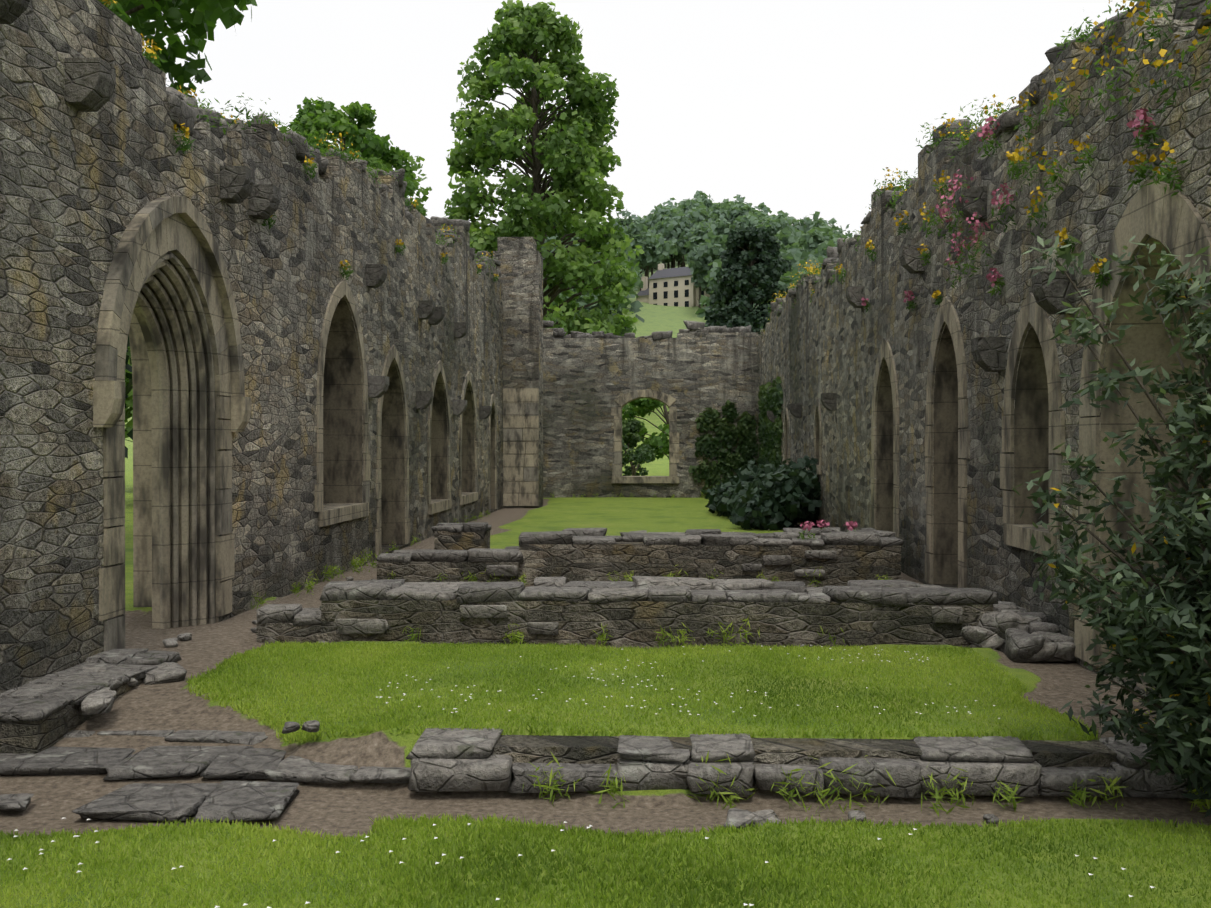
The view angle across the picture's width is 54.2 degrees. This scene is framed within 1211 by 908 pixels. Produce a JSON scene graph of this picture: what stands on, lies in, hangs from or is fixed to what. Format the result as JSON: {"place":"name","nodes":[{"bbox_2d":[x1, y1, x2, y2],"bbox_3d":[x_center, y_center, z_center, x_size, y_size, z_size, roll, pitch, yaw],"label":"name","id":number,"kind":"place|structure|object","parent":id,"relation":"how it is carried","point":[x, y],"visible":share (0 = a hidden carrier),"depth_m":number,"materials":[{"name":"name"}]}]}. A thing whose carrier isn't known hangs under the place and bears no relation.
{"place":"outdoors","nodes":[
{"label":"outdoors","id":0,"kind":"place"},
{"bbox_2d":[493,237,542,507],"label":"pier wall","id":1,"kind":"structure","parent":0,"point":[520,268],"depth_m":28.28,"materials":[{"name":"grey stone"}]},
{"bbox_2d":[503,388,538,505],"bbox_3d":[-2.038,-0.163,28.375,0.894,2.815,0.230,0,0,2],"label":"pier stone facing","id":2,"kind":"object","parent":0,"point":[520,407],"depth_m":28.26,"materials":[{"name":"beige stone"}]},
{"bbox_2d":[0,530,1116,794],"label":"low stone walls","id":3,"kind":"structure","parent":0,"point":[632,624],"depth_m":8.74,"materials":[{"name":"grey stone"}]},
{"bbox_2d":[0,256,1210,907],"bbox_3d":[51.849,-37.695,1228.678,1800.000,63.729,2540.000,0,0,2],"label":"ground","id":4,"kind":"structure","parent":0,"point":[350,808],"depth_m":5.80,"materials":[{"name":"green plant"}]},
{"bbox_2d":[124,346,132,441],"bbox_3d":[-17.698,-3.932,36.493,7.634,10.319,7.326,0,0,42],"label":"tree","id":5,"kind":"object","parent":4,"relation":"on","point":[129,410],"visible":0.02,"depth_m":36.09,"materials":[{"name":"green plant"}]},
{"bbox_2d":[125,334,132,458],"bbox_3d":[-14.098,-3.359,26.912,7.837,9.283,7.049,0,0,-39],"label":"tree","id":6,"kind":"object","parent":4,"relation":"on","point":[128,387],"depth_m":28.33,"materials":[{"name":"green plant"}]},
{"bbox_2d":[98,0,256,96],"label":"tree","id":7,"kind":"object","parent":4,"relation":"on","point":[199,22],"visible":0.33,"depth_m":13.76,"materials":[{"name":"green plant"}]},
{"bbox_2d":[0,0,502,693],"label":"wall","id":8,"kind":"structure","parent":4,"relation":"on","point":[78,190],"depth_m":10.42,"materials":[{"name":"grey stone"}]},
{"bbox_2d":[93,196,496,650],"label":"arch surrounds","id":9,"kind":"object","parent":8,"relation":"attached to","point":[158,233],"depth_m":9.62,"materials":[{"name":"beige stone"}]},
{"bbox_2d":[0,0,1074,421],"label":"stone corbels","id":10,"kind":"object","parent":8,"relation":"attached to","point":[90,84],"depth_m":9.90,"materials":[{"name":"stone"}]},
{"bbox_2d":[166,0,1210,340],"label":"wall coping stones","id":11,"kind":"object","parent":8,"relation":"on","point":[182,112],"depth_m":12.37,"materials":[{"name":"grey stone"}]},
{"bbox_2d":[99,0,1210,539],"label":"wildflowers","id":12,"kind":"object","parent":11,"relation":"attached to","point":[1013,162],"depth_m":8.96,"materials":[{"name":"green plant"}]},
{"bbox_2d":[279,97,431,215],"bbox_3d":[-6.798,-3.882,30.608,4.840,10.278,5.242,0,0,2],"label":"tree","id":13,"kind":"object","parent":4,"relation":"on","point":[369,144],"visible":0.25,"depth_m":29.61,"materials":[{"name":"green plant"}]},
{"bbox_2d":[444,0,644,337],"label":"tree","id":14,"kind":"object","parent":4,"relation":"on","point":[571,154],"visible":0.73,"depth_m":48.64,"materials":[{"name":"green plant"}]},
{"bbox_2d":[8,529,1153,907],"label":"daisies","id":15,"kind":"object","parent":4,"relation":"on","point":[564,821],"visible":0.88,"depth_m":6.12,"materials":[{"name":"white plant"}]},
{"bbox_2d":[0,522,1203,828],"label":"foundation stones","id":16,"kind":"object","parent":4,"relation":"on","point":[454,760],"visible":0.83,"depth_m":5.92,"materials":[{"name":"grey stone"}]},
{"bbox_2d":[0,640,1210,907],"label":"lawn plants","id":17,"kind":"object","parent":4,"relation":"on","point":[512,830],"depth_m":4.91,"materials":[{"name":"green plant"}]},
{"bbox_2d":[622,418,655,475],"bbox_3d":[0.519,-0.002,39.797,2.375,2.432,3.201,0,0,2],"label":"garden tree","id":18,"kind":"object","parent":4,"relation":"on","point":[643,454],"visible":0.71,"depth_m":39.87,"materials":[{"name":"green plant"}]},
{"bbox_2d":[622,398,668,460],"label":"tree","id":19,"kind":"object","parent":4,"relation":"on","point":[658,444],"visible":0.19,"depth_m":44.35,"materials":[{"name":"green plant"}]},
{"bbox_2d":[543,328,757,497],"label":"end wall","id":20,"kind":"structure","parent":4,"relation":"on","point":[588,381],"depth_m":33.27,"materials":[{"name":"grey stone"}]},
{"bbox_2d":[611,389,679,482],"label":"end wall dressings","id":21,"kind":"structure","parent":20,"relation":"attached to","point":[674,455],"depth_m":33.22,"materials":[{"name":"beige stone"}]},
{"bbox_2d":[636,263,710,306],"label":"house","id":22,"kind":"structure","parent":4,"relation":"on","point":[676,287],"depth_m":205.85,"materials":[{"name":"beige stone"}]},
{"bbox_2d":[496,190,852,335],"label":"trees","id":23,"kind":"object","parent":4,"relation":"on","point":[695,233],"visible":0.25,"depth_m":223.96,"materials":[{"name":"green plant"}]},
{"bbox_2d":[251,491,1210,816],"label":"weeds","id":24,"kind":"object","parent":4,"relation":"on","point":[1075,797],"visible":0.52,"depth_m":5.51,"materials":[{"name":"green plant"}]},
{"bbox_2d":[688,376,782,493],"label":"ivy wall","id":25,"kind":"structure","parent":4,"relation":"on","point":[769,431],"depth_m":33.07,"materials":[{"name":"green plant"}]},
{"bbox_2d":[704,226,791,333],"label":"tree","id":26,"kind":"object","parent":4,"relation":"on","point":[750,257],"visible":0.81,"depth_m":60.53,"materials":[{"name":"green plant"}]},
{"bbox_2d":[705,455,821,530],"bbox_3d":[3.144,0.884,24.659,2.104,1.776,9.861,0,0,2],"label":"shrub","id":27,"kind":"object","parent":4,"relation":"on","point":[764,495],"visible":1,"depth_m":20.38,"materials":[{"name":"green plant"}]},
{"bbox_2d":[758,0,1210,697],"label":"wall","id":28,"kind":"structure","parent":4,"relation":"on","point":[828,338],"depth_m":9.88,"materials":[{"name":"grey stone"}]},
{"bbox_2d":[784,179,1210,665],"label":"arch surrounds","id":29,"kind":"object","parent":28,"relation":"attached to","point":[1176,224],"depth_m":8.50,"materials":[{"name":"beige stone"}]},
{"bbox_2d":[1181,358,1209,580],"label":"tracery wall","id":30,"kind":"structure","parent":28,"relation":"attached to","point":[1205,446],"depth_m":7.47,"materials":[{"name":"grey stone"}]},
{"bbox_2d":[1012,232,1210,817],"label":"shrub","id":31,"kind":"object","parent":4,"relation":"on","point":[1165,646],"visible":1,"depth_m":5.20,"materials":[{"name":"green plant"}]},
{"bbox_2d":[130,0,1136,236],"label":"sky","id":32,"kind":"structure","parent":0,"point":[797,108],"materials":[{"name":"white"}]}
]}

